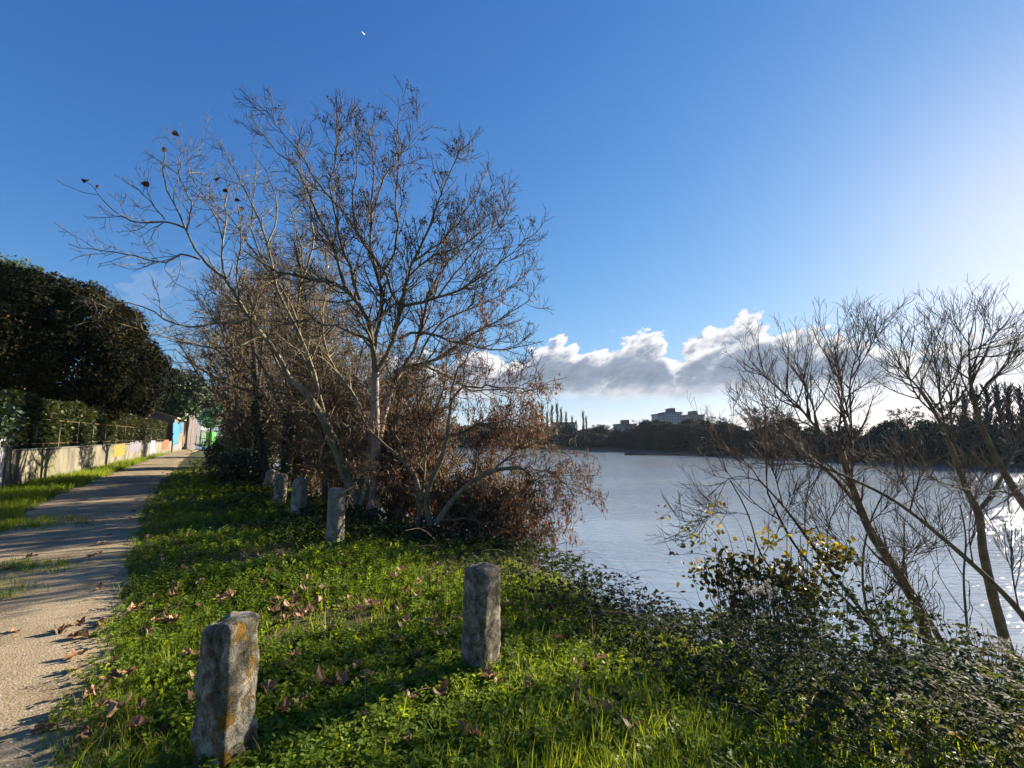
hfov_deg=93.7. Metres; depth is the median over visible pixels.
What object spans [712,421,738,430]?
russet bush
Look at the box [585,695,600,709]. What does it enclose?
fallen leaf
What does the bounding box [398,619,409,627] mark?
fallen leaf
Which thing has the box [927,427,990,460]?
russet bush
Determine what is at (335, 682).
fallen leaf
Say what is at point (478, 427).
russet bush
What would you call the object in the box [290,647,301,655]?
fallen leaf
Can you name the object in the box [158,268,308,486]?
bare tree
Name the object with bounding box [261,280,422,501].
bare tree
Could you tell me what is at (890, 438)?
bank tree
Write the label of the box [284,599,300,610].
fallen leaf
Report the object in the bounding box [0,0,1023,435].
sky
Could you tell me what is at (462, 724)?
fallen leaf
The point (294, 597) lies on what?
fallen leaf
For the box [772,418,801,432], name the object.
evergreen tree
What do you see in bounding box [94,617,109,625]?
fallen leaf
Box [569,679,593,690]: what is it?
fallen leaf
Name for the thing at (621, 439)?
bank tree
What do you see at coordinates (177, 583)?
fallen leaf
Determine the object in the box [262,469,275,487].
stone bollard
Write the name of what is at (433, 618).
fallen leaf
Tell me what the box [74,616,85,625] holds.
fallen leaf
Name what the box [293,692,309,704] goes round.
fallen leaf
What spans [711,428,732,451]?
bank tree
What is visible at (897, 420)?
bare tree
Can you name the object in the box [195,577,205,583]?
fallen leaf
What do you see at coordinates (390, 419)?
bare bush
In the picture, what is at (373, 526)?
shady brambles
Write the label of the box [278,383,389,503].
bare bush
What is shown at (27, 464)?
garden wall
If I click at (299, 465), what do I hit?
bare bush
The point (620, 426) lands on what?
block
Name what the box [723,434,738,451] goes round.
bank tree
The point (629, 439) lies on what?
bank tree
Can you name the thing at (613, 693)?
fallen leaf
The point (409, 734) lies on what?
fallen leaf
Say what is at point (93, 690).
fallen leaf
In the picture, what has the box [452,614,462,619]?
fallen leaf
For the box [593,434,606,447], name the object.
evergreen tree
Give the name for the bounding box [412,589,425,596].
fallen leaf
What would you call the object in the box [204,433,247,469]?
ivy bush
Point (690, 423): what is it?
evergreen tree
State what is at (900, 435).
evergreen tree
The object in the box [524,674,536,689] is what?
fallen leaf
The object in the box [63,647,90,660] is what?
fallen leaf
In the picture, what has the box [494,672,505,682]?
fallen leaf
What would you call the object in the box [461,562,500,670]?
stone bollard
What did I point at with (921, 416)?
bare tree
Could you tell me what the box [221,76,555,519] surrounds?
bare tree
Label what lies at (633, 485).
river
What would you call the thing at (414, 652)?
fallen leaf
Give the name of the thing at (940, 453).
bank tree
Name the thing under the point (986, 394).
poplar
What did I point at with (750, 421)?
bare tree
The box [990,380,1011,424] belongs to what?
poplar
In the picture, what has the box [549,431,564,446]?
russet bush
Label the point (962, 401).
poplar
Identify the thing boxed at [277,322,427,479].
bare tree
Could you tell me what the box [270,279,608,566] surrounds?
russet shrub
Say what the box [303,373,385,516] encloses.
bare bush
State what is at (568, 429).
evergreen tree
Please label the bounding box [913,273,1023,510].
bare tree
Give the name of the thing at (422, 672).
fallen leaf
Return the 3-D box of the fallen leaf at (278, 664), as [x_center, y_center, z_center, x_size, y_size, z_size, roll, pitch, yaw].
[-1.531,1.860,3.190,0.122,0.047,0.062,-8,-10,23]
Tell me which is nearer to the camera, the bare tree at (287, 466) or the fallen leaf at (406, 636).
the fallen leaf at (406, 636)
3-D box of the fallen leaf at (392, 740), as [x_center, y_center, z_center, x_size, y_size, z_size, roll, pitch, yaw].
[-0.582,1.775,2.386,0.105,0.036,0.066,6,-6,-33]
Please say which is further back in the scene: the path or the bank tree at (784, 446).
the bank tree at (784, 446)
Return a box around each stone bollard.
[190,611,259,767]
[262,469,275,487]
[273,473,287,505]
[290,477,307,515]
[325,487,345,545]
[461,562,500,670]
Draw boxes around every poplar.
[549,403,554,430]
[555,402,558,425]
[559,406,562,426]
[564,411,567,427]
[582,411,585,428]
[956,390,971,420]
[968,384,984,419]
[976,381,999,424]
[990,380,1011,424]
[998,382,1018,422]
[1012,383,1023,420]
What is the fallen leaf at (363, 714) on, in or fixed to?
on the weeds at (248, 575)
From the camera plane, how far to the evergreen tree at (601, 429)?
191.28 m
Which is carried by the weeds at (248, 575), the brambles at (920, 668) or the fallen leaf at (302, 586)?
the fallen leaf at (302, 586)
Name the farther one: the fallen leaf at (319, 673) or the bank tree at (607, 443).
the bank tree at (607, 443)
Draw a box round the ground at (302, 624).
[0,436,1023,767]
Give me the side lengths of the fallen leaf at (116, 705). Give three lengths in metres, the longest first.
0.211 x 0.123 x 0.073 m
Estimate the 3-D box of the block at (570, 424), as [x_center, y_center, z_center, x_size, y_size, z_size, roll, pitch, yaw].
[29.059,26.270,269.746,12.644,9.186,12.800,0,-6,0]
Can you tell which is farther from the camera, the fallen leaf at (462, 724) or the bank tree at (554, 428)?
the bank tree at (554, 428)
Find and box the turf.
[0,450,171,600]
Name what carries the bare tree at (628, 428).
on the ground at (302, 624)
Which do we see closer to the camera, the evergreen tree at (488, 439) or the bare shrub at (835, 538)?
the bare shrub at (835, 538)
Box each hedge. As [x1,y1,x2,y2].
[0,388,116,449]
[112,413,167,443]
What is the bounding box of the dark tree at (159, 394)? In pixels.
[82,339,180,417]
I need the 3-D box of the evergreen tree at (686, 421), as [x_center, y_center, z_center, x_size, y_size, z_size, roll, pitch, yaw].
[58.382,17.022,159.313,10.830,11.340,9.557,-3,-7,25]
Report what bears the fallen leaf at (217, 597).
on the weeds at (248, 575)
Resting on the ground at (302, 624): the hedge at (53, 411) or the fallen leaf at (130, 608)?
the hedge at (53, 411)
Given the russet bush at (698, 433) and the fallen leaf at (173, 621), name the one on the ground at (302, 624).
the russet bush at (698, 433)
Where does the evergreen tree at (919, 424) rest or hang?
on the ground at (302, 624)
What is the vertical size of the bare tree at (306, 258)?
12.742 m
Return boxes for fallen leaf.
[25,553,38,557]
[31,708,56,733]
[54,623,70,634]
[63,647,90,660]
[66,629,88,637]
[67,661,80,672]
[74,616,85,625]
[75,721,103,742]
[82,684,103,703]
[85,682,108,694]
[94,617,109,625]
[94,692,109,706]
[105,691,131,716]
[106,668,135,679]
[107,654,118,667]
[121,665,139,671]
[126,714,152,727]
[127,604,141,610]
[129,697,149,708]
[131,601,144,610]
[146,627,154,634]
[151,609,166,621]
[161,614,173,620]
[163,614,179,624]
[164,600,181,608]
[165,587,177,596]
[169,614,180,619]
[173,582,182,591]
[181,647,199,657]
[188,690,194,700]
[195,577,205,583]
[215,592,227,601]
[219,593,230,598]
[226,587,234,596]
[260,679,276,694]
[262,597,275,603]
[267,601,280,612]
[273,549,283,555]
[275,659,289,666]
[277,614,293,624]
[277,695,298,713]
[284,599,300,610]
[287,590,299,596]
[288,594,302,601]
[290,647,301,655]
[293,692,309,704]
[294,606,304,615]
[294,613,303,618]
[299,582,312,591]
[301,574,311,580]
[304,603,314,613]
[310,595,325,604]
[315,665,341,682]
[322,623,338,630]
[322,675,340,689]
[335,668,350,684]
[351,658,365,669]
[352,604,364,610]
[357,668,375,678]
[359,708,372,720]
[364,598,377,606]
[384,735,400,744]
[386,632,396,642]
[389,571,403,577]
[391,634,409,640]
[395,683,406,692]
[396,729,422,746]
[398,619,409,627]
[400,689,418,698]
[402,612,409,621]
[404,644,418,660]
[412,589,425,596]
[413,666,426,678]
[422,618,444,628]
[425,611,438,621]
[433,679,447,695]
[436,628,443,634]
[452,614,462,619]
[454,719,465,730]
[464,725,485,735]
[479,666,504,677]
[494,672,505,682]
[496,706,513,723]
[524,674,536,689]
[554,633,565,638]
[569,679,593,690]
[569,688,582,701]
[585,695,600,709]
[592,653,610,665]
[592,699,616,714]
[604,678,614,688]
[609,685,628,699]
[613,710,628,724]
[620,715,645,728]
[796,709,817,721]
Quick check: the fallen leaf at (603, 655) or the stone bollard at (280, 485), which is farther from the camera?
the stone bollard at (280, 485)
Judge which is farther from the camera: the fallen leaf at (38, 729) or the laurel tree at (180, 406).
the laurel tree at (180, 406)
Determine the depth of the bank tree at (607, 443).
175.49 m
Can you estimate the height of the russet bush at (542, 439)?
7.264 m
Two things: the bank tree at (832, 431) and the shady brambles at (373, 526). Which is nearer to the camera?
the shady brambles at (373, 526)
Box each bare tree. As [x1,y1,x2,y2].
[54,112,370,517]
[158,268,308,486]
[165,227,307,470]
[187,260,289,421]
[217,190,383,475]
[217,235,363,490]
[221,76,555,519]
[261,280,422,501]
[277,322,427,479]
[327,336,466,492]
[620,423,633,430]
[720,290,980,678]
[738,390,1023,621]
[742,407,761,430]
[746,406,768,427]
[801,419,809,430]
[821,419,836,431]
[823,416,841,430]
[836,290,1023,679]
[884,410,909,428]
[893,405,923,428]
[906,411,928,426]
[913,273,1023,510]
[931,401,958,424]
[942,401,974,425]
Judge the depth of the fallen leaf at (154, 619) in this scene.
3.98 m
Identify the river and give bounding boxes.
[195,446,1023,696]
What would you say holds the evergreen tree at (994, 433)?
on the ground at (302, 624)
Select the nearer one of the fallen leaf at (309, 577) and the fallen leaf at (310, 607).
the fallen leaf at (310, 607)
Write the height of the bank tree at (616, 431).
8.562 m
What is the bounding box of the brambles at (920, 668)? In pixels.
[263,487,1023,767]
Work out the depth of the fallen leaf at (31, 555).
6.25 m
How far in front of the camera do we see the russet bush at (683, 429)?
146.92 m
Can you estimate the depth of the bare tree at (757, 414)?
130.45 m
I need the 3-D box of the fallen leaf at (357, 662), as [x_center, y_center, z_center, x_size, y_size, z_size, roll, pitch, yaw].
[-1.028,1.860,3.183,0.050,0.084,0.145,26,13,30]
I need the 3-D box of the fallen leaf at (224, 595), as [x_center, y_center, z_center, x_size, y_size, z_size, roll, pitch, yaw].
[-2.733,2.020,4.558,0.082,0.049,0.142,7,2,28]
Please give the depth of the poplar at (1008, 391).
90.11 m
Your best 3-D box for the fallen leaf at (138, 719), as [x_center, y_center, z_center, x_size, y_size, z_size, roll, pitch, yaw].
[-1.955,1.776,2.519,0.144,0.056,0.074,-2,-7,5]
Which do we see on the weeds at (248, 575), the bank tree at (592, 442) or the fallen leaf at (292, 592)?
the fallen leaf at (292, 592)
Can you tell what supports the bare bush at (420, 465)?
on the ground at (302, 624)
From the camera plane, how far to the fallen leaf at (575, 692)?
2.80 m
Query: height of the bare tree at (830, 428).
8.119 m
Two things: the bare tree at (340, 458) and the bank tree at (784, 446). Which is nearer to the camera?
the bare tree at (340, 458)
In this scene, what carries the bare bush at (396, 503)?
on the ground at (302, 624)
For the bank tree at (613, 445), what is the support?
on the ground at (302, 624)
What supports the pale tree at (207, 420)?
on the ground at (302, 624)
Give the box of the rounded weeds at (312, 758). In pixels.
[121,685,581,767]
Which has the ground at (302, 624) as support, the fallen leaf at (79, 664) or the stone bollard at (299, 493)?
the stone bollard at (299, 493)
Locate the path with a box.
[0,449,199,767]
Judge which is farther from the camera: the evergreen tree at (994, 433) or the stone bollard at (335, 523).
the evergreen tree at (994, 433)
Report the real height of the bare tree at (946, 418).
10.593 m
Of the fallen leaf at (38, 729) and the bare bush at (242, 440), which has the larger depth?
the bare bush at (242, 440)
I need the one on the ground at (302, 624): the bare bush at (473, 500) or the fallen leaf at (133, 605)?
the bare bush at (473, 500)
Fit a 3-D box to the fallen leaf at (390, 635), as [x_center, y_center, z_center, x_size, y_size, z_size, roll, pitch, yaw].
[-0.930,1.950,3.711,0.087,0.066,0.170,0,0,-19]
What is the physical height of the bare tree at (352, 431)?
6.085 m
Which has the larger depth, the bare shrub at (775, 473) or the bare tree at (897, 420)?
the bare tree at (897, 420)
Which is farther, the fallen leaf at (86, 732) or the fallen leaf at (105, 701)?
the fallen leaf at (105, 701)
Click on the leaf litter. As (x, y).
(162, 728)
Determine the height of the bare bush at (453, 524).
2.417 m
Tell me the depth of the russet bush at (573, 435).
186.61 m
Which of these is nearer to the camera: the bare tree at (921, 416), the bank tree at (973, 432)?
the bank tree at (973, 432)
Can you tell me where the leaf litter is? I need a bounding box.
[80,464,1023,766]
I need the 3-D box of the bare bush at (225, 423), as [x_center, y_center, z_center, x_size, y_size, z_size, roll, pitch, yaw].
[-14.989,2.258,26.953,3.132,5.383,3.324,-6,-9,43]
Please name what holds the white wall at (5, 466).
on the ground at (302, 624)
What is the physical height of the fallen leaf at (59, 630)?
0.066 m
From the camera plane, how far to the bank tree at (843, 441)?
94.88 m
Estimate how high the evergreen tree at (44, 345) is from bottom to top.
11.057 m
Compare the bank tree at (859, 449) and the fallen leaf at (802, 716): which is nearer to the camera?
the fallen leaf at (802, 716)
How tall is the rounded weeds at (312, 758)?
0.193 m
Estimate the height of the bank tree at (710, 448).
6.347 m
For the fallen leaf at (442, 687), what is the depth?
2.87 m
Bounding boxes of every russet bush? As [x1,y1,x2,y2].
[466,420,490,429]
[470,428,487,444]
[533,432,549,446]
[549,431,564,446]
[558,434,567,446]
[566,431,583,446]
[579,431,598,446]
[628,425,651,447]
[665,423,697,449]
[684,425,718,450]
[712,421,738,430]
[759,429,796,452]
[795,432,826,456]
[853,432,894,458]
[868,434,894,457]
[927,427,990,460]
[998,420,1023,428]
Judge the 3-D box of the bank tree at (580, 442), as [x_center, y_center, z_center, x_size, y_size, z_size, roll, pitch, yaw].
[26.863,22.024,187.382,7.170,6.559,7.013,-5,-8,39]
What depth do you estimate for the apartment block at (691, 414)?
319.69 m
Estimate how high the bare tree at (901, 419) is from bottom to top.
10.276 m
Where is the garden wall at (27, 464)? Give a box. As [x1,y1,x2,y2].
[8,440,171,486]
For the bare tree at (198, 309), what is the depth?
29.23 m
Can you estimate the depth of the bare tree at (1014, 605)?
7.12 m
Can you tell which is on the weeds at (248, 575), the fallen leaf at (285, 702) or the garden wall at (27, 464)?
the fallen leaf at (285, 702)
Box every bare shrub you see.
[645,443,837,590]
[667,378,909,675]
[781,431,978,683]
[903,445,1023,660]
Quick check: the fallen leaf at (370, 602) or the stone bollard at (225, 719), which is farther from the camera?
the fallen leaf at (370, 602)
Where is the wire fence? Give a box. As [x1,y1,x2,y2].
[16,417,164,446]
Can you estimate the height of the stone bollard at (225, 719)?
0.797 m
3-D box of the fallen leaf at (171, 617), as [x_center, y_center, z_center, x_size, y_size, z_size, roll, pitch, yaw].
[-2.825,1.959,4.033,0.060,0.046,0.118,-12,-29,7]
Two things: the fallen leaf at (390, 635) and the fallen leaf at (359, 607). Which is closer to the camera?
the fallen leaf at (390, 635)
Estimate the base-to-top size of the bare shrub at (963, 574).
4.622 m
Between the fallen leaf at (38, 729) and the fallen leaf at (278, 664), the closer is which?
the fallen leaf at (38, 729)
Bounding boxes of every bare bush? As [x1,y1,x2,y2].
[185,370,297,466]
[205,409,227,443]
[214,384,249,450]
[224,392,304,473]
[261,396,322,497]
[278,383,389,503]
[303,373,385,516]
[335,376,479,522]
[370,406,468,533]
[374,441,446,522]
[407,432,506,535]
[439,449,545,550]
[458,464,549,556]
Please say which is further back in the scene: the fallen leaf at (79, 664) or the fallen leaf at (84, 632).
the fallen leaf at (84, 632)
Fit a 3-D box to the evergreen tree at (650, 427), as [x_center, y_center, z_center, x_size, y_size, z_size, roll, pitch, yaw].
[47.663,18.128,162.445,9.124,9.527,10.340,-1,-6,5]
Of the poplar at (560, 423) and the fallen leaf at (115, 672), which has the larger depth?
the poplar at (560, 423)
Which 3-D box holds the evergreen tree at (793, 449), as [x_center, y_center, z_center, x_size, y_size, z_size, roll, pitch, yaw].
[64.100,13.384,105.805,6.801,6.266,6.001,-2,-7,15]
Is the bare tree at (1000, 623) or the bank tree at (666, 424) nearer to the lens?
the bare tree at (1000, 623)
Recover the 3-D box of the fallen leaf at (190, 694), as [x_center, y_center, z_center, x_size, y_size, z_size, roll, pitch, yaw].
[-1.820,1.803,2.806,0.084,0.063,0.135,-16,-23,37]
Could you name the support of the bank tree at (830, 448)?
on the ground at (302, 624)
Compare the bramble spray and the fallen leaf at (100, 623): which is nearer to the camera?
the fallen leaf at (100, 623)
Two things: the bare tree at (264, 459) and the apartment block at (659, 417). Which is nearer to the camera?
the bare tree at (264, 459)
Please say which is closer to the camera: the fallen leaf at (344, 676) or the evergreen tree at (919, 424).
the fallen leaf at (344, 676)
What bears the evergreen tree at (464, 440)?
on the ground at (302, 624)
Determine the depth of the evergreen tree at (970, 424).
84.52 m
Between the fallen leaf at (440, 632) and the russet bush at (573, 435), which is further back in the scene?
the russet bush at (573, 435)
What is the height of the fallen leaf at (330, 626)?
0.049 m
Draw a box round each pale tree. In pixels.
[0,252,54,276]
[191,388,228,451]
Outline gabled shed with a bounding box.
[182,416,205,449]
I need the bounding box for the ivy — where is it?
[0,394,30,461]
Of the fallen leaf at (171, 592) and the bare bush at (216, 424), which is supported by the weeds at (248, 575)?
the fallen leaf at (171, 592)
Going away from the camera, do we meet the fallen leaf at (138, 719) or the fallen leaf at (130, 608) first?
the fallen leaf at (138, 719)
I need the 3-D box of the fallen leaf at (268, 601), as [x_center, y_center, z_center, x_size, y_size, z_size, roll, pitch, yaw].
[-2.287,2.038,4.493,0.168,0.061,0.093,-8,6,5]
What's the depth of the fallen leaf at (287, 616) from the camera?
4.11 m
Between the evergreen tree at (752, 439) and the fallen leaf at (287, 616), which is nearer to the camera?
the fallen leaf at (287, 616)
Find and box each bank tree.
[551,425,562,432]
[571,432,585,446]
[588,433,599,446]
[604,434,613,447]
[608,427,621,435]
[609,434,621,447]
[617,430,627,448]
[623,428,635,448]
[635,419,650,428]
[657,421,674,429]
[694,424,719,450]
[705,432,719,450]
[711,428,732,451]
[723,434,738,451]
[730,425,746,432]
[740,430,756,451]
[777,434,795,455]
[804,426,820,434]
[813,434,834,455]
[823,430,836,435]
[824,437,847,456]
[832,432,860,456]
[849,435,872,457]
[883,431,906,457]
[927,432,951,458]
[956,428,998,461]
[1000,432,1023,459]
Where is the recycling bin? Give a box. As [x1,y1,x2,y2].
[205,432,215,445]
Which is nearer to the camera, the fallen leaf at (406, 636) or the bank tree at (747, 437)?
the fallen leaf at (406, 636)
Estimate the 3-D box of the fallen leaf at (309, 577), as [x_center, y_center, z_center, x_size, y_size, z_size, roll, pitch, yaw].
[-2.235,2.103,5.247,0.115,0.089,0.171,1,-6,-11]
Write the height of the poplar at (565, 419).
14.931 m
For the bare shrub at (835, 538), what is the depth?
7.30 m
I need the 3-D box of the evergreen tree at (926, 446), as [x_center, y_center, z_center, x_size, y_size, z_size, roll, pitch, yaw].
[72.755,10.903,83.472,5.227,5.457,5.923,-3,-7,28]
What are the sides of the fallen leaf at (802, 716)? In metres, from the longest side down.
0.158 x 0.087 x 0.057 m
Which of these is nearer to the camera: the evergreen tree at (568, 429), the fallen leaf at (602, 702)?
the fallen leaf at (602, 702)
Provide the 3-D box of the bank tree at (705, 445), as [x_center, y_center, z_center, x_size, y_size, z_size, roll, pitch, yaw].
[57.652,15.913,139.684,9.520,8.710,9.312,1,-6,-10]
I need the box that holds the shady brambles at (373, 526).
[180,458,606,594]
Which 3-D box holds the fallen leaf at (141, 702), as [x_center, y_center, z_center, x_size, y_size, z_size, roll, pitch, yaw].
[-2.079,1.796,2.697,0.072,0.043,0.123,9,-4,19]
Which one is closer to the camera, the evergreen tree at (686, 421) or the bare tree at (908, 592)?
the bare tree at (908, 592)
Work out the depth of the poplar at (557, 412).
208.90 m
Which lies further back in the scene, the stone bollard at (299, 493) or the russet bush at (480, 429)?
the russet bush at (480, 429)
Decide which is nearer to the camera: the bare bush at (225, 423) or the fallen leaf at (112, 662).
the fallen leaf at (112, 662)
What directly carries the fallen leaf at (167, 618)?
on the weeds at (248, 575)
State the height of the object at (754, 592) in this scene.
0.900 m
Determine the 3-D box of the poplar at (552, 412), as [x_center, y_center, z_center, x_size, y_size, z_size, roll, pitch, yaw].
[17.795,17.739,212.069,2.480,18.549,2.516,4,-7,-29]
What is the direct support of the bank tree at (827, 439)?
on the ground at (302, 624)
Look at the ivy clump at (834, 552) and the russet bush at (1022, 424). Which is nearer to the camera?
the ivy clump at (834, 552)
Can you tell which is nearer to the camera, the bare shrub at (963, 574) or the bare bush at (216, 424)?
the bare shrub at (963, 574)
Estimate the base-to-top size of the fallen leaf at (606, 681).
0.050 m
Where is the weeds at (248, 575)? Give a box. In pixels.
[46,469,1023,767]
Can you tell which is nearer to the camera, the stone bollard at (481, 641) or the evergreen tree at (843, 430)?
the stone bollard at (481, 641)
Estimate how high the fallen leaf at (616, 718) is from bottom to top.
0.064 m
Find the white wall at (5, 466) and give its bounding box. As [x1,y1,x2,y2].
[0,433,13,487]
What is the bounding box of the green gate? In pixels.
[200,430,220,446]
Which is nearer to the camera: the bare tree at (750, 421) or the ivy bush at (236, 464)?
the ivy bush at (236, 464)
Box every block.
[555,422,575,427]
[612,420,635,431]
[651,414,663,420]
[658,408,682,423]
[682,411,703,420]
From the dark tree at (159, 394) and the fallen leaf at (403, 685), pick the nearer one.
the fallen leaf at (403, 685)
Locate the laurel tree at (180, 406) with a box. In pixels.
[145,368,214,423]
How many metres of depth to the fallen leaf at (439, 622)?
3.98 m
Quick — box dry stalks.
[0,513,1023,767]
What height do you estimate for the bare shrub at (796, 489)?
1.961 m
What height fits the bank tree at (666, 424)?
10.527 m
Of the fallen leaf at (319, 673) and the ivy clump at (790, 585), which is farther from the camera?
the ivy clump at (790, 585)
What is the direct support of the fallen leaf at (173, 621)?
on the weeds at (248, 575)
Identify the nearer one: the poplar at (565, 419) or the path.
the path
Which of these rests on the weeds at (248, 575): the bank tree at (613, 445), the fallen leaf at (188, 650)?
the fallen leaf at (188, 650)
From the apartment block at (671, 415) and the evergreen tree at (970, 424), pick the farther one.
the apartment block at (671, 415)
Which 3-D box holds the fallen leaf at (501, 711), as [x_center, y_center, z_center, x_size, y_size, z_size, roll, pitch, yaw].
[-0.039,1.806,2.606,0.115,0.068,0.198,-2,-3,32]
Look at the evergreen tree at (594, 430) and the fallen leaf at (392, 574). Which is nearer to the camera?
the fallen leaf at (392, 574)
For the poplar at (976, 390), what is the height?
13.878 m
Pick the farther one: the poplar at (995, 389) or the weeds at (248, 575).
the poplar at (995, 389)
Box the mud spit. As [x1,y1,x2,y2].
[624,453,790,457]
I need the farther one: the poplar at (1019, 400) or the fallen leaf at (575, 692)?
the poplar at (1019, 400)
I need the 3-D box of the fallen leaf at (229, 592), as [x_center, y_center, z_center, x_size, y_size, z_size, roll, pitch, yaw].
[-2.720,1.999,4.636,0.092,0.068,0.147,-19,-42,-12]
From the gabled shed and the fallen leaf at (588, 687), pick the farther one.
the gabled shed
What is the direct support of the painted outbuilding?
on the ground at (302, 624)
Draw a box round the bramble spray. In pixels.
[655,501,748,562]
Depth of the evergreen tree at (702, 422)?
150.47 m
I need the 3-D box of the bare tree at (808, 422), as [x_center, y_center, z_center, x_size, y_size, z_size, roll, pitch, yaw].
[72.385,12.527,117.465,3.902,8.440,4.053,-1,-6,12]
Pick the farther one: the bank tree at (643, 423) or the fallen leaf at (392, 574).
the bank tree at (643, 423)
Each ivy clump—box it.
[674,516,789,648]
[725,549,831,663]
[755,520,870,672]
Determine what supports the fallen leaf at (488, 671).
on the weeds at (248, 575)
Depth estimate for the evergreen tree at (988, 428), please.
78.57 m
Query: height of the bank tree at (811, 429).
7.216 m
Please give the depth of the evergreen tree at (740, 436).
124.34 m
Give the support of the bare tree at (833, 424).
on the ground at (302, 624)
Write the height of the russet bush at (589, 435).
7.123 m
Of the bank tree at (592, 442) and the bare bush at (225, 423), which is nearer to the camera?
the bare bush at (225, 423)
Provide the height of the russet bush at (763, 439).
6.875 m
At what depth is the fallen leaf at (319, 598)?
4.56 m
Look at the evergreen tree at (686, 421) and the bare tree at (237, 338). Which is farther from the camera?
the evergreen tree at (686, 421)
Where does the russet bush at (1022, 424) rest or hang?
on the ground at (302, 624)
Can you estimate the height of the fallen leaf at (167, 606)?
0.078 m
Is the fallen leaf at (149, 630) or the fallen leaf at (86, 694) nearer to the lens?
the fallen leaf at (86, 694)
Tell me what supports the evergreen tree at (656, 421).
on the ground at (302, 624)
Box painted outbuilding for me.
[147,412,186,451]
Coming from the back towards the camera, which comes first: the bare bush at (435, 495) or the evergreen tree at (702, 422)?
the evergreen tree at (702, 422)
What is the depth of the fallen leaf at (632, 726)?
2.50 m
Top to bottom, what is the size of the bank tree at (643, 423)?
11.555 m
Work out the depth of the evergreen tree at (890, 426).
93.48 m
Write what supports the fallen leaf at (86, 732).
on the weeds at (248, 575)
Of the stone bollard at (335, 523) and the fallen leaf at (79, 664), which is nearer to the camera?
the fallen leaf at (79, 664)
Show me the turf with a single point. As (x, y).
(69, 480)
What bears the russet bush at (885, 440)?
on the ground at (302, 624)
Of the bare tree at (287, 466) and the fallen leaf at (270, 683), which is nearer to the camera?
the fallen leaf at (270, 683)
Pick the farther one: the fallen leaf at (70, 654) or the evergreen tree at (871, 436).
the evergreen tree at (871, 436)
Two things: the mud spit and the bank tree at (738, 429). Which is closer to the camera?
the mud spit
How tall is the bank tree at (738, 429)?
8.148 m
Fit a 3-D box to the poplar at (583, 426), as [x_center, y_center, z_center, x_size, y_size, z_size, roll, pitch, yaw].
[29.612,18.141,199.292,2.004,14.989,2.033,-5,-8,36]
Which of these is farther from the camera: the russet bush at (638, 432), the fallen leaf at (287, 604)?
the russet bush at (638, 432)
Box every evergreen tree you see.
[0,261,171,422]
[458,431,469,446]
[483,430,494,446]
[559,424,578,434]
[584,427,599,433]
[593,424,609,436]
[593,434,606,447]
[641,423,662,449]
[648,419,664,426]
[671,418,696,426]
[688,419,704,425]
[694,420,710,428]
[731,430,749,453]
[747,427,768,453]
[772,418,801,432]
[788,430,812,455]
[834,423,863,437]
[866,420,901,434]
[891,429,930,462]
[911,419,949,432]
[917,431,941,459]
[958,419,990,430]
[970,423,1000,460]
[983,424,1023,463]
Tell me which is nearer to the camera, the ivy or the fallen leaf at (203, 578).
the fallen leaf at (203, 578)
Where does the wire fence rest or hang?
on the garden wall at (27, 464)
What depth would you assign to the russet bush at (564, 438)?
191.39 m
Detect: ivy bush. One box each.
[200,447,280,483]
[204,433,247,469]
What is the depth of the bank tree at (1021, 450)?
73.64 m
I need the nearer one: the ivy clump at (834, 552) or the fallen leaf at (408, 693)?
the fallen leaf at (408, 693)
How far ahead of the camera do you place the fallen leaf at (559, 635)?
3.81 m
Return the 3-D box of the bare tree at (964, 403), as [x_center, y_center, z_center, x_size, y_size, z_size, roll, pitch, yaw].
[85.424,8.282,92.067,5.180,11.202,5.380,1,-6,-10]
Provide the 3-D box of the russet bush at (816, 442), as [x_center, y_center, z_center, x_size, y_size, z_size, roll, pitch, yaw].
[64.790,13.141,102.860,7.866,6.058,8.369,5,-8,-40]
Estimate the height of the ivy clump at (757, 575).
1.969 m
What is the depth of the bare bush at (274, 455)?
20.84 m

